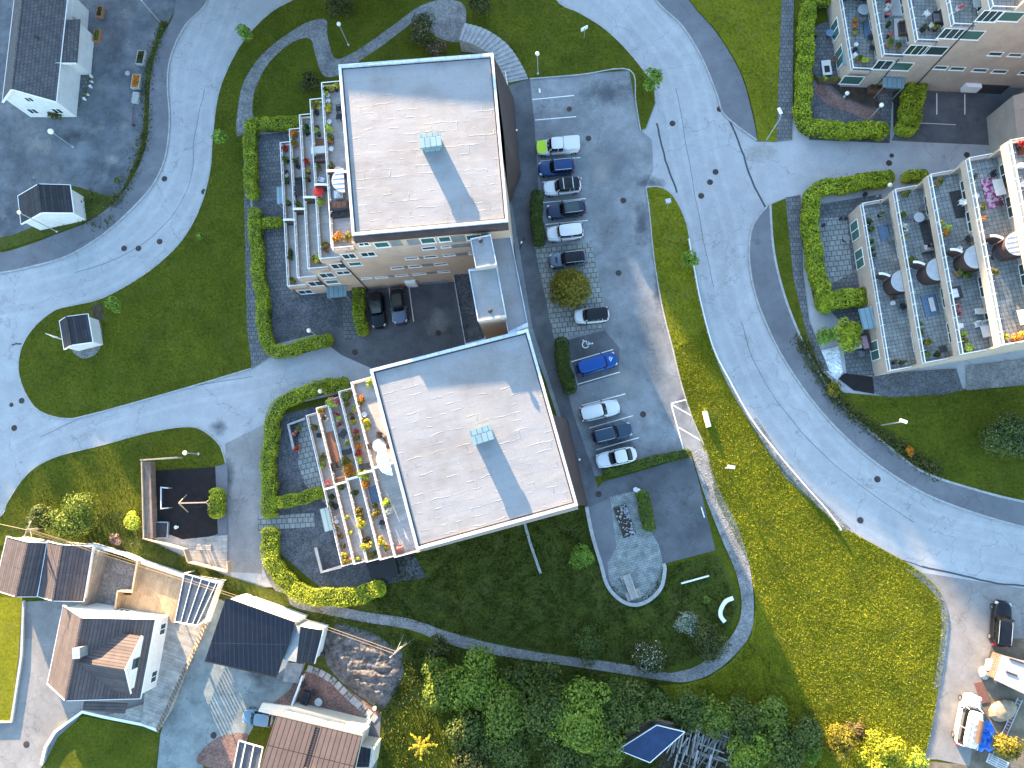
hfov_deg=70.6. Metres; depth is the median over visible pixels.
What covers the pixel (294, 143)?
potted plant
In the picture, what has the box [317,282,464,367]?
garage court
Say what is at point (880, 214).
potted plant
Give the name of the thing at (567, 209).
parked car
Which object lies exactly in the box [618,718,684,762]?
shed
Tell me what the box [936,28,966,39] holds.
window
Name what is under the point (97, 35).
planter trough
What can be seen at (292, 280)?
potted plant
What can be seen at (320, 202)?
potted plant
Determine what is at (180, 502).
swing frame
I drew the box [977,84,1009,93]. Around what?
garage door
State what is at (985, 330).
terrace table
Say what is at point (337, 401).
potted plant
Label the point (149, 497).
wooden wall
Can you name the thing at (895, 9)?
outdoor rug
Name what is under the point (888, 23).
potted plant
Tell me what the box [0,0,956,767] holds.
ground
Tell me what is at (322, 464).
potted plant
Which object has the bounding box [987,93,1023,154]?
garage wing
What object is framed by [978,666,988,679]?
boulder
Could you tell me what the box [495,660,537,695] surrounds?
broadleaf tree
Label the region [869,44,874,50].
terrace chair
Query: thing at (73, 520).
shrub
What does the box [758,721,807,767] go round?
broadleaf tree
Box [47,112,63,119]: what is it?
shrub
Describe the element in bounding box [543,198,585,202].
bay line
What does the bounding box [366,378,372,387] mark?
potted plant
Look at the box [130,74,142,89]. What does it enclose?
planter trough
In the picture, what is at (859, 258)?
terrace door
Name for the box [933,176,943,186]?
potted plant
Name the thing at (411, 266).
window
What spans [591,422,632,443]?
parked car
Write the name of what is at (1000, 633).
parked car
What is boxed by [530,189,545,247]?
hedge
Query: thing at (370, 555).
potted plant
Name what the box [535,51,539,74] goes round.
globe lamp
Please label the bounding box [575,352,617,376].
parked van
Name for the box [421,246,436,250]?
window
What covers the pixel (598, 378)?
bay line
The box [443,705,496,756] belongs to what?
broadleaf tree
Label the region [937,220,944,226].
potted plant
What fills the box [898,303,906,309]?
terrace chair
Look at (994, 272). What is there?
potted plant
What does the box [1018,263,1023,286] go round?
terrace door
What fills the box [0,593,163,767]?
driveway
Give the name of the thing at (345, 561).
potted plant
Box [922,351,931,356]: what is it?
potted plant
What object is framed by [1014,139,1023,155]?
outdoor rug
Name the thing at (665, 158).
tar seam
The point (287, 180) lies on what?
potted plant
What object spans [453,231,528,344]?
link building
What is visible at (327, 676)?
stepping slab
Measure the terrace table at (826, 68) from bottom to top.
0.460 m
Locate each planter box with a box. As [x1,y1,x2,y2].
[817,76,840,84]
[867,84,885,93]
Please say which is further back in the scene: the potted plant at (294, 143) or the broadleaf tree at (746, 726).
the potted plant at (294, 143)
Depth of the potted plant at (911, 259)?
77.42 m
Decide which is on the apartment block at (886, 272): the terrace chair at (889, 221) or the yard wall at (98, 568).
the terrace chair at (889, 221)
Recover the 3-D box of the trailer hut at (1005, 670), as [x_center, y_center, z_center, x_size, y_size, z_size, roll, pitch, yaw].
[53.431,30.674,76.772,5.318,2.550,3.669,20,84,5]
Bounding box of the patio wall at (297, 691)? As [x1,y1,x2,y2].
[291,674,304,705]
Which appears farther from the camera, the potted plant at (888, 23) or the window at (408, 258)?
the potted plant at (888, 23)
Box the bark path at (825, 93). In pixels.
[813,82,880,119]
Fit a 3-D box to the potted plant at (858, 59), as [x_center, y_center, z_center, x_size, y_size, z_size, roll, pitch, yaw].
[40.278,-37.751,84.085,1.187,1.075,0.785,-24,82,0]
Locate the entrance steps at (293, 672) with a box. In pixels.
[283,661,304,682]
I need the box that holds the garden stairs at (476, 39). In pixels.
[459,23,527,84]
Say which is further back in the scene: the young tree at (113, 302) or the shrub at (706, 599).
the young tree at (113, 302)
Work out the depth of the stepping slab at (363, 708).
80.86 m
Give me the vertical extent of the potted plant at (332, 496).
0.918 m
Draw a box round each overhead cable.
[26,528,393,650]
[26,531,393,653]
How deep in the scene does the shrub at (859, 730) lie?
76.79 m
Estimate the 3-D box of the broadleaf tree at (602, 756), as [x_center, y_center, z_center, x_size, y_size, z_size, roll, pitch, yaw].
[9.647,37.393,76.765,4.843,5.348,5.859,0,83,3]
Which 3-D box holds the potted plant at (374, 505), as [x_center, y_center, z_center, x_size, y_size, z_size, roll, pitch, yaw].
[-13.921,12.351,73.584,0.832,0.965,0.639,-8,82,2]
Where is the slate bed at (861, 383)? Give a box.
[839,373,873,393]
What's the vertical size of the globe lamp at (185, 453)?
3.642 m
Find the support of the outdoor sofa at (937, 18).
on the apartment block at (979, 50)
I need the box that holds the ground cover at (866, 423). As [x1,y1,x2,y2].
[52,19,945,481]
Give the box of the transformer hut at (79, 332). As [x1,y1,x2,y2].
[45,313,102,350]
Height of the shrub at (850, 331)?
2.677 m
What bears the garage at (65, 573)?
on the ground at (258, 736)
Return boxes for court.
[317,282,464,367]
[608,491,662,602]
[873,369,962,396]
[892,91,1012,144]
[967,359,1023,389]
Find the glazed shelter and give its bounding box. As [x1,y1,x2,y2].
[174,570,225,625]
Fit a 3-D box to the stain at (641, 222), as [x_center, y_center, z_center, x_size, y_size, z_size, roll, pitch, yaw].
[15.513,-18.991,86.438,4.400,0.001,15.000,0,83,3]
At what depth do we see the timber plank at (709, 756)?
77.73 m
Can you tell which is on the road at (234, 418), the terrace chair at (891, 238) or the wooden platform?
the wooden platform
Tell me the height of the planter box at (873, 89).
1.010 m
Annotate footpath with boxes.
[263,451,753,681]
[907,569,947,688]
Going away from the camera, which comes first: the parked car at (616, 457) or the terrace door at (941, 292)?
the terrace door at (941, 292)
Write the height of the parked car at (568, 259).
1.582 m
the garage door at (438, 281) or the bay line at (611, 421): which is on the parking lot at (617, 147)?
the bay line at (611, 421)
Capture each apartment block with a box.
[277,53,520,302]
[306,329,587,579]
[827,0,1023,99]
[848,137,1023,375]
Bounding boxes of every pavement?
[0,0,205,271]
[658,0,756,140]
[750,205,1023,525]
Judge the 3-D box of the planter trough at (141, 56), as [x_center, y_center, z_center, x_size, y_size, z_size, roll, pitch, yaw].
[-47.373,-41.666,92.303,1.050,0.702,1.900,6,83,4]
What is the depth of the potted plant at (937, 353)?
76.23 m
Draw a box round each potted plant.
[281,144,287,151]
[281,155,289,163]
[284,178,289,183]
[288,129,298,137]
[289,277,295,284]
[290,138,298,147]
[292,157,299,163]
[292,430,298,435]
[293,444,300,451]
[294,201,303,207]
[303,122,308,129]
[303,129,309,135]
[303,158,309,165]
[310,424,317,430]
[311,99,318,108]
[314,252,319,262]
[317,197,326,206]
[317,407,324,413]
[318,452,325,461]
[318,461,325,467]
[321,241,329,248]
[323,123,333,133]
[324,91,329,97]
[324,103,331,113]
[324,479,330,485]
[325,85,333,92]
[325,397,337,407]
[326,134,334,144]
[328,161,334,168]
[328,493,335,499]
[329,396,340,406]
[331,82,339,91]
[333,231,342,240]
[337,484,345,489]
[337,532,343,538]
[340,455,352,466]
[341,552,346,558]
[342,394,349,400]
[342,558,350,564]
[343,230,352,242]
[343,462,355,477]
[344,438,350,445]
[346,389,352,395]
[348,419,356,424]
[350,489,358,494]
[352,434,359,440]
[353,506,362,513]
[354,443,362,448]
[354,449,362,456]
[356,457,363,462]
[356,469,369,480]
[356,511,362,518]
[356,516,366,528]
[358,395,364,401]
[359,479,369,488]
[360,542,372,550]
[361,536,369,542]
[363,420,371,429]
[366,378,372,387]
[368,551,373,559]
[371,503,378,507]
[372,508,380,518]
[377,535,384,546]
[382,498,389,506]
[383,544,389,552]
[384,507,392,514]
[395,544,402,551]
[852,23,857,30]
[855,55,862,63]
[861,57,870,63]
[865,218,873,224]
[868,226,874,231]
[877,211,884,216]
[883,3,891,11]
[884,12,891,17]
[884,36,893,48]
[885,20,891,27]
[886,31,893,38]
[894,42,901,49]
[898,211,905,217]
[898,359,906,364]
[901,189,910,197]
[901,223,908,229]
[908,256,917,263]
[919,23,929,32]
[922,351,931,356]
[923,337,932,345]
[927,22,933,29]
[933,25,939,31]
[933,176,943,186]
[933,350,940,356]
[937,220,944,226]
[942,224,952,230]
[942,229,950,236]
[953,268,963,276]
[954,308,963,315]
[955,3,964,11]
[956,323,963,328]
[959,336,968,343]
[960,331,967,336]
[963,271,972,278]
[963,343,973,351]
[970,173,977,181]
[977,202,985,210]
[978,214,986,221]
[988,268,998,275]
[1000,333,1008,339]
[1010,334,1022,341]
[1016,140,1023,149]
[1017,162,1023,168]
[1017,331,1023,336]
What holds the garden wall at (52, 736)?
on the ground at (258, 736)
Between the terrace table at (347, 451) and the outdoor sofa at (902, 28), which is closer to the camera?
the terrace table at (347, 451)
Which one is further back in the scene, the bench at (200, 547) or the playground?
the playground
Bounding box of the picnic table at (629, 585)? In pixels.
[623,574,638,599]
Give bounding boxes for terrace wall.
[287,417,306,449]
[314,547,342,572]
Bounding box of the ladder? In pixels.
[990,698,1022,761]
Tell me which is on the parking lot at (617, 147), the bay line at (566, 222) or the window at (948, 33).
the bay line at (566, 222)
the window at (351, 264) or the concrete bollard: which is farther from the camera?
the concrete bollard
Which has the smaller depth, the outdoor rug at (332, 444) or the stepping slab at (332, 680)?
the outdoor rug at (332, 444)
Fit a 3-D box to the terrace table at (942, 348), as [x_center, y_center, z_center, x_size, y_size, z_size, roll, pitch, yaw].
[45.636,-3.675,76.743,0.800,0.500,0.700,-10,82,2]
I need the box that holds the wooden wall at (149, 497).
[140,457,231,572]
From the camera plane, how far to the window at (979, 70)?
81.96 m
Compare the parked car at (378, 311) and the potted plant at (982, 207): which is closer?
the potted plant at (982, 207)
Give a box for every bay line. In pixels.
[409,288,413,320]
[532,95,573,99]
[536,116,575,119]
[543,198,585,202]
[545,220,587,224]
[571,349,612,361]
[578,372,619,384]
[582,394,624,405]
[589,415,632,427]
[596,437,638,449]
[671,405,683,448]
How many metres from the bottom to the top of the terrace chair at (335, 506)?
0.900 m
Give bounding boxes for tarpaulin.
[978,720,995,751]
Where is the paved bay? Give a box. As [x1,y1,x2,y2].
[535,243,607,339]
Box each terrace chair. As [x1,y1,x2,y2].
[310,688,317,696]
[317,176,325,182]
[331,503,338,509]
[336,104,341,112]
[336,113,341,120]
[364,443,372,448]
[376,431,382,437]
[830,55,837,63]
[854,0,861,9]
[857,351,864,356]
[858,17,865,23]
[867,34,873,40]
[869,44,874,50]
[885,218,892,224]
[886,235,895,241]
[889,294,897,300]
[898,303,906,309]
[906,214,912,220]
[917,202,926,210]
[922,9,931,16]
[957,198,966,205]
[962,235,973,242]
[972,320,982,327]
[973,308,983,314]
[978,308,986,314]
[980,319,989,325]
[987,169,997,178]
[996,200,1005,207]
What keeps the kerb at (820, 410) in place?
on the road at (798, 164)
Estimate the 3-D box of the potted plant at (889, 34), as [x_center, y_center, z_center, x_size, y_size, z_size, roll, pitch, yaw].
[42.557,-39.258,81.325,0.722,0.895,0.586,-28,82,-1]
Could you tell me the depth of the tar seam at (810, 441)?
82.20 m
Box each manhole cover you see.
[23,741,28,747]
[210,732,216,738]
[596,491,601,496]
[857,517,863,522]
[874,476,880,481]
[886,160,891,165]
[964,152,969,157]
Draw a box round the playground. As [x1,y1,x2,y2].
[156,467,217,538]
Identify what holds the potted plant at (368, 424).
on the apartment block at (479, 437)
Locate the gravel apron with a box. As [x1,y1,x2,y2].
[71,322,101,357]
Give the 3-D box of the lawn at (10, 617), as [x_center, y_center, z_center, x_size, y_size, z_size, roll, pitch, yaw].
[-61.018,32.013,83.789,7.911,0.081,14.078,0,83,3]
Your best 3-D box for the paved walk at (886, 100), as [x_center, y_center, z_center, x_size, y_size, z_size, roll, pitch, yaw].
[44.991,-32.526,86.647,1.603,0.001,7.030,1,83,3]
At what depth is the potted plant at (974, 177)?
72.60 m
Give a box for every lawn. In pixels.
[0,427,224,545]
[0,598,21,720]
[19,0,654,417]
[46,716,159,767]
[381,700,478,767]
[647,187,943,767]
[690,0,781,141]
[772,199,1023,499]
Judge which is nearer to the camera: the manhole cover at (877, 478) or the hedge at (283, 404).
the manhole cover at (877, 478)
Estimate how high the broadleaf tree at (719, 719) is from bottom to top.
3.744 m
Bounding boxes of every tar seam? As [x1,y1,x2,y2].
[41,376,251,436]
[75,93,203,272]
[656,123,677,192]
[675,88,713,286]
[729,121,765,206]
[741,323,912,521]
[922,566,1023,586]
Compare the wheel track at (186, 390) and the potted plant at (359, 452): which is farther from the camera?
the wheel track at (186, 390)
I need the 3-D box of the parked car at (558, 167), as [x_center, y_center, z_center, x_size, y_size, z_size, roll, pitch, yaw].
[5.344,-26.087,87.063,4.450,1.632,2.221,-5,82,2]
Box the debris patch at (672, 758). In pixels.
[657,724,734,767]
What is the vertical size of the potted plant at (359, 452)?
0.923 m
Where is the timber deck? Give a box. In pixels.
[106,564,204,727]
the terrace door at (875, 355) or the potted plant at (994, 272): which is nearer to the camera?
the potted plant at (994, 272)
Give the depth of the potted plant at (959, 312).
73.80 m
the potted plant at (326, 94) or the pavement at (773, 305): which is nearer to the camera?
the potted plant at (326, 94)
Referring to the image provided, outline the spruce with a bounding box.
[408,733,437,760]
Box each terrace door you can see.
[830,17,839,42]
[834,43,842,70]
[850,219,859,242]
[854,247,864,269]
[870,340,879,360]
[899,0,903,15]
[923,196,928,215]
[940,288,944,308]
[946,323,950,342]
[960,180,965,199]
[965,211,971,232]
[977,276,983,297]
[999,164,1006,182]
[1005,196,1012,218]
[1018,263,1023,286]
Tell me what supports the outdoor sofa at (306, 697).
on the red patio at (331, 696)
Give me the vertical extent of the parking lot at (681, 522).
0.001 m
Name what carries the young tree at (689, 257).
on the lawn at (673, 221)
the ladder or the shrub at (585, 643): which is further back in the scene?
the shrub at (585, 643)
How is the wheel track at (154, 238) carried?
on the road at (234, 418)
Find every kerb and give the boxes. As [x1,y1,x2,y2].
[0,0,208,273]
[0,426,225,516]
[17,0,291,418]
[524,523,541,573]
[530,68,640,130]
[557,0,655,101]
[645,187,704,444]
[647,186,843,526]
[655,0,756,140]
[748,205,1023,527]
[769,204,1023,502]
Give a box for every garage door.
[420,280,447,284]
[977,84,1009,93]
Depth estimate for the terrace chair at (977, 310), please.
73.97 m
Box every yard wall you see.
[82,549,108,605]
[114,561,141,609]
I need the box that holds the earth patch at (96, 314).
[90,304,103,320]
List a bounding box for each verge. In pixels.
[0,186,116,250]
[6,509,291,608]
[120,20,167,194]
[290,605,408,719]
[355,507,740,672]
[382,639,678,767]
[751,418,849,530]
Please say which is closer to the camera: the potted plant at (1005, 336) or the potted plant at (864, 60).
the potted plant at (1005, 336)
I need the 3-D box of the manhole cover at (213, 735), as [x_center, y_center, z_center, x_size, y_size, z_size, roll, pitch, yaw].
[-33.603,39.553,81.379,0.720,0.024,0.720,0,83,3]
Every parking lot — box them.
[510,70,702,475]
[587,456,714,562]
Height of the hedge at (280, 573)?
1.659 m
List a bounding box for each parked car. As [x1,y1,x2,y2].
[242,707,274,727]
[368,291,387,329]
[389,287,408,325]
[536,135,580,157]
[538,158,574,177]
[543,177,581,197]
[546,199,586,220]
[546,222,583,242]
[548,250,587,269]
[573,306,609,324]
[578,399,620,421]
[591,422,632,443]
[595,446,637,468]
[987,599,1014,647]
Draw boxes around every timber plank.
[678,734,683,753]
[679,746,687,767]
[686,731,691,754]
[686,735,694,761]
[691,736,700,756]
[692,729,697,753]
[692,741,723,753]
[693,750,698,767]
[695,750,724,761]
[699,734,704,748]
[703,736,720,760]
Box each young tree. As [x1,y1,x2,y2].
[104,296,122,313]
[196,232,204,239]
[211,128,228,144]
[235,23,253,42]
[642,67,663,91]
[681,250,699,267]
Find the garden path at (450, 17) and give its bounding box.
[236,0,465,135]
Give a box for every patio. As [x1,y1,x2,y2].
[252,130,381,343]
[258,140,282,202]
[266,225,299,297]
[274,666,381,717]
[277,404,425,589]
[298,420,329,510]
[809,81,889,142]
[812,22,898,91]
[818,194,881,374]
[819,217,851,283]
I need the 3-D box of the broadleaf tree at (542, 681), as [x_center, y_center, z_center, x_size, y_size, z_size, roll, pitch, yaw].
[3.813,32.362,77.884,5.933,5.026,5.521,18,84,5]
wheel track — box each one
[0,0,214,289]
[0,0,231,306]
[0,15,197,278]
[10,359,319,445]
[15,372,322,457]
[633,0,1023,548]
[648,0,1023,534]
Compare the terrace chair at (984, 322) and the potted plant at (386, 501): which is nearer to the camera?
the potted plant at (386, 501)
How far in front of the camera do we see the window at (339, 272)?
79.98 m
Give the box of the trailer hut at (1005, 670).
[985,652,1023,693]
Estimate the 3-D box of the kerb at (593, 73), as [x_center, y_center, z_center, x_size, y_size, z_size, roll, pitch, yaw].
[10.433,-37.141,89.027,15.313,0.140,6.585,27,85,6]
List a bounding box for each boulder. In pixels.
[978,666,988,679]
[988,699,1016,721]
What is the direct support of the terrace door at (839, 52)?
in the apartment block at (979, 50)
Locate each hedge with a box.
[207,487,226,518]
[242,115,300,200]
[247,206,333,359]
[259,216,283,229]
[259,376,349,518]
[259,526,386,607]
[271,486,325,509]
[351,287,369,336]
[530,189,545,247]
[554,336,577,394]
[602,448,690,477]
[635,490,655,531]
[792,0,889,141]
[799,169,895,310]
[818,287,867,314]
[893,82,927,137]
[900,169,928,183]
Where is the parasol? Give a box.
[313,186,324,197]
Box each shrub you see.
[25,504,58,533]
[44,491,100,544]
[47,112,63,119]
[109,534,121,545]
[123,511,141,529]
[299,70,320,92]
[324,0,355,18]
[409,11,435,47]
[425,38,447,57]
[468,0,490,17]
[569,543,594,568]
[569,625,603,666]
[631,639,664,674]
[673,611,700,637]
[688,618,731,663]
[702,595,710,603]
[802,744,821,766]
[816,327,841,345]
[825,722,858,764]
[827,381,841,396]
[833,316,862,353]
[845,720,867,741]
[854,727,909,767]
[900,747,929,767]
[905,445,914,456]
[978,408,1023,459]
[990,733,1023,760]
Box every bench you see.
[196,544,211,550]
[625,592,630,601]
[636,588,641,597]
[718,596,733,622]
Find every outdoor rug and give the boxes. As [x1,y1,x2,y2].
[316,138,323,145]
[326,431,339,462]
[368,485,379,503]
[863,21,871,38]
[877,224,889,241]
[890,0,901,15]
[893,18,905,39]
[920,293,939,316]
[949,190,965,218]
[980,176,1005,208]
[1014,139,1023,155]
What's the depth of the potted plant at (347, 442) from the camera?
77.28 m
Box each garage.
[0,536,59,596]
[37,541,99,601]
[204,593,328,677]
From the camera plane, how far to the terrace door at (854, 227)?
83.83 m
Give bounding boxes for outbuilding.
[17,184,85,229]
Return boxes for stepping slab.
[306,665,312,672]
[312,667,319,674]
[318,669,325,677]
[323,673,331,680]
[329,676,336,684]
[334,681,342,689]
[339,687,347,694]
[344,691,352,699]
[350,696,357,704]
[354,700,361,708]
[359,704,366,712]
[364,709,372,716]
[370,714,377,721]
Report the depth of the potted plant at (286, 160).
85.93 m
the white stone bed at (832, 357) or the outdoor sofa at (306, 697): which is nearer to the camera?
the outdoor sofa at (306, 697)
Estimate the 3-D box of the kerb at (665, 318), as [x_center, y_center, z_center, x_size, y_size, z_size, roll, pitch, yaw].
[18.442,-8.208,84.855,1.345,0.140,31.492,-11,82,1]
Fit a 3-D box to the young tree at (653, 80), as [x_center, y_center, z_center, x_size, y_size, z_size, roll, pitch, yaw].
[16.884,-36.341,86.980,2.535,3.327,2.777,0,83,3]
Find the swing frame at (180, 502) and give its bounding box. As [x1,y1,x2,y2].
[178,495,210,511]
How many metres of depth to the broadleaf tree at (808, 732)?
75.57 m
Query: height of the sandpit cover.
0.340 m
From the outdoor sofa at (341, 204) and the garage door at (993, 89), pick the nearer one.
the outdoor sofa at (341, 204)
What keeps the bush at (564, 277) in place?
on the paved bay
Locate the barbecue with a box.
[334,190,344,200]
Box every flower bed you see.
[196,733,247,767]
[831,84,880,108]
[893,89,900,129]
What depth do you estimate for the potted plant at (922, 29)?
78.22 m
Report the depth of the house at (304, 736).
75.37 m
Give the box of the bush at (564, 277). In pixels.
[549,268,592,309]
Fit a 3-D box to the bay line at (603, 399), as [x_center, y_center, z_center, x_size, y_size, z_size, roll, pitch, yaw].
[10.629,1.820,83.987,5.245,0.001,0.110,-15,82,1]
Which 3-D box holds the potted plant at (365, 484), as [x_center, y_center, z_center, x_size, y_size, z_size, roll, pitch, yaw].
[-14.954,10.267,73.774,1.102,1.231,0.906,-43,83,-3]
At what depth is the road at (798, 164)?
85.58 m
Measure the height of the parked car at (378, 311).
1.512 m
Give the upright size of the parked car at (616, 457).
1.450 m
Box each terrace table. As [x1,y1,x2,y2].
[294,185,302,195]
[311,146,324,154]
[315,698,322,705]
[338,429,347,438]
[341,448,352,455]
[358,462,370,470]
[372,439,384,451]
[820,60,831,76]
[826,29,833,37]
[842,235,849,241]
[858,4,868,14]
[913,212,923,221]
[928,297,935,311]
[937,345,947,352]
[969,0,980,11]
[978,325,991,338]
[989,178,1006,197]
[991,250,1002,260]
[1013,309,1023,325]
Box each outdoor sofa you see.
[294,176,302,189]
[300,690,310,705]
[314,154,326,163]
[328,207,349,218]
[329,200,348,208]
[329,461,342,471]
[334,475,346,483]
[860,333,871,350]
[897,20,907,36]
[919,219,933,247]
[920,243,934,253]
[932,10,942,25]
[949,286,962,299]
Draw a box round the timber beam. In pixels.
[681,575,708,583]
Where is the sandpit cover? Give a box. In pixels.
[156,522,169,537]
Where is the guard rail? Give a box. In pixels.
[687,239,841,530]
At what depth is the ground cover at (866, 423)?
82.76 m
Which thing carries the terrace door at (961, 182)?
in the apartment block at (886, 272)
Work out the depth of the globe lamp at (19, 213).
86.19 m
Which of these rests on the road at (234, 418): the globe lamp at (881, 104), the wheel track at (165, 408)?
the wheel track at (165, 408)
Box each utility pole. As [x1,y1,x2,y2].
[23,521,45,537]
[390,634,412,657]
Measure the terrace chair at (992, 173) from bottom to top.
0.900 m
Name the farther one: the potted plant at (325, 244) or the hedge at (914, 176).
the hedge at (914, 176)
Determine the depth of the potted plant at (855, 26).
84.73 m
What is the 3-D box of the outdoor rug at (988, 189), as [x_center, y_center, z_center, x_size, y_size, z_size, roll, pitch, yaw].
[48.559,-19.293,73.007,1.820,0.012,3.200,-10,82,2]
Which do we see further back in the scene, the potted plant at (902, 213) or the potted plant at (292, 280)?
the potted plant at (292, 280)
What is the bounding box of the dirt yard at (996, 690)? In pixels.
[925,638,1023,767]
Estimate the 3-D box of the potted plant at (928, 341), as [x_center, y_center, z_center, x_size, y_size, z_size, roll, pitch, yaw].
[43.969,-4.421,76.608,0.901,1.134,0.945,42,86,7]
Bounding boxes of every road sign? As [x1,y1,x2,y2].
[581,25,587,36]
[665,198,670,208]
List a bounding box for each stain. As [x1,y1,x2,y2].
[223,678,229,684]
[252,673,262,679]
[597,167,605,177]
[599,88,612,99]
[611,440,623,446]
[638,217,644,231]
[752,150,761,156]
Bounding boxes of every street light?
[141,0,160,22]
[725,465,734,468]
[766,107,782,140]
[880,418,907,425]
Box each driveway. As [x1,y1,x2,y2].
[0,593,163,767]
[157,596,293,767]
[225,425,264,572]
[922,573,1023,765]
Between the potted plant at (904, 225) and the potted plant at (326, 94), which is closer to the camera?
the potted plant at (326, 94)
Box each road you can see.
[0,0,513,586]
[558,0,1023,758]
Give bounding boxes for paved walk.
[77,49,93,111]
[215,464,227,535]
[243,135,271,367]
[258,513,314,530]
[341,292,365,340]
[777,0,793,140]
[785,195,829,371]
[880,89,892,139]
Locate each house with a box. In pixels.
[2,0,93,116]
[47,603,168,713]
[233,702,380,767]
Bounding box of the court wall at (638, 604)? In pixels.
[585,506,666,606]
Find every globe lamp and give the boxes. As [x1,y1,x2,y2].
[17,211,58,232]
[47,129,74,147]
[183,451,199,454]
[337,22,349,45]
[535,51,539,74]
[867,103,883,120]
[876,183,892,197]
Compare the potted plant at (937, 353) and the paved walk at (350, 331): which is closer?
the potted plant at (937, 353)
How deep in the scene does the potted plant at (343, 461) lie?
76.53 m
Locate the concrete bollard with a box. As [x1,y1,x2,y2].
[702,411,710,426]
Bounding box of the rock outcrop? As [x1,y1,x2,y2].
[323,624,402,708]
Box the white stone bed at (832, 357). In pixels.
[821,346,842,380]
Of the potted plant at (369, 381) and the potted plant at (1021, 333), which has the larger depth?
the potted plant at (369, 381)
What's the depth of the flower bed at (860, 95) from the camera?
87.10 m
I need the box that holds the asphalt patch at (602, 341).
[565,330,619,385]
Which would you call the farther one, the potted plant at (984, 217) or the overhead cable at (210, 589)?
the overhead cable at (210, 589)
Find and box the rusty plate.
[974,681,989,703]
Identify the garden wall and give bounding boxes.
[0,600,25,722]
[40,710,158,764]
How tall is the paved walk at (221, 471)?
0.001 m
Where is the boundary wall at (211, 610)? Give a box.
[87,542,224,623]
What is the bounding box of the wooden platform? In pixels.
[156,535,227,569]
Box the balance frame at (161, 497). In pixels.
[160,487,171,508]
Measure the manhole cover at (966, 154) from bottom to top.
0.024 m
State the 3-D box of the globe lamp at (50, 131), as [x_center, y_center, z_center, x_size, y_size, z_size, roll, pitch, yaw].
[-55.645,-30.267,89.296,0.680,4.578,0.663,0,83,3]
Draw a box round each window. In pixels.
[22,97,35,101]
[25,109,40,113]
[50,108,64,113]
[116,608,132,611]
[150,669,157,683]
[159,622,166,635]
[297,290,314,294]
[306,281,324,286]
[318,273,335,278]
[324,280,340,284]
[329,263,348,269]
[336,271,351,275]
[340,253,358,259]
[348,262,363,266]
[357,242,370,246]
[359,251,377,257]
[373,241,391,248]
[390,266,403,269]
[395,274,408,276]
[405,257,418,259]
[408,265,421,267]
[419,237,436,244]
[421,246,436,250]
[424,255,437,258]
[434,262,447,265]
[437,236,451,242]
[443,253,455,256]
[465,234,480,240]
[839,76,864,84]
[871,60,894,70]
[888,62,914,71]
[902,45,930,55]
[920,46,948,55]
[932,65,948,69]
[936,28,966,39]
[948,66,965,70]
[957,30,985,40]
[970,68,988,72]
[973,10,1005,22]
[986,52,1004,56]
[990,69,1008,73]
[994,11,1023,22]
[1006,53,1023,57]
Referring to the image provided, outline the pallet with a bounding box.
[986,753,1008,767]
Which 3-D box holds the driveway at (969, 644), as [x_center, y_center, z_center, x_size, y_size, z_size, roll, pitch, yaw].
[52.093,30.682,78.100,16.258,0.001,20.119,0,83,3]
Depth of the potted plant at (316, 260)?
77.87 m
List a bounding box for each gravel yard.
[0,0,174,236]
[97,557,134,604]
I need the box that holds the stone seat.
[131,92,140,103]
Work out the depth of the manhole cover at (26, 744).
82.31 m
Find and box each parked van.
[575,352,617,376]
[951,691,984,750]
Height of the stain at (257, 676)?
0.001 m
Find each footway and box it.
[364,715,380,767]
[508,78,597,506]
[588,499,615,590]
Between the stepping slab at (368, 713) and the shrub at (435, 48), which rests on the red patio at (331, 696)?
the stepping slab at (368, 713)
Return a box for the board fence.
[156,622,207,732]
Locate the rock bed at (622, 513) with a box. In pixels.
[613,504,635,537]
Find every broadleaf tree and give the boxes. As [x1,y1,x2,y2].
[419,667,464,712]
[420,655,452,683]
[428,633,451,660]
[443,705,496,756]
[446,643,507,715]
[452,739,492,767]
[472,681,536,748]
[481,722,533,767]
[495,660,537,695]
[514,676,572,750]
[519,658,573,701]
[540,727,592,767]
[542,675,611,756]
[583,719,626,767]
[588,675,644,733]
[628,681,672,724]
[665,685,706,734]
[697,690,741,739]
[725,694,769,744]
[727,729,776,767]
[752,695,790,743]
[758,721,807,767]
[787,713,826,754]
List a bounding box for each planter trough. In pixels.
[92,29,102,42]
[95,6,105,18]
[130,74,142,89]
[135,50,147,65]
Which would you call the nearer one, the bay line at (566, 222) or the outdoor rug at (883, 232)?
the outdoor rug at (883, 232)
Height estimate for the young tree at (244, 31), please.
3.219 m

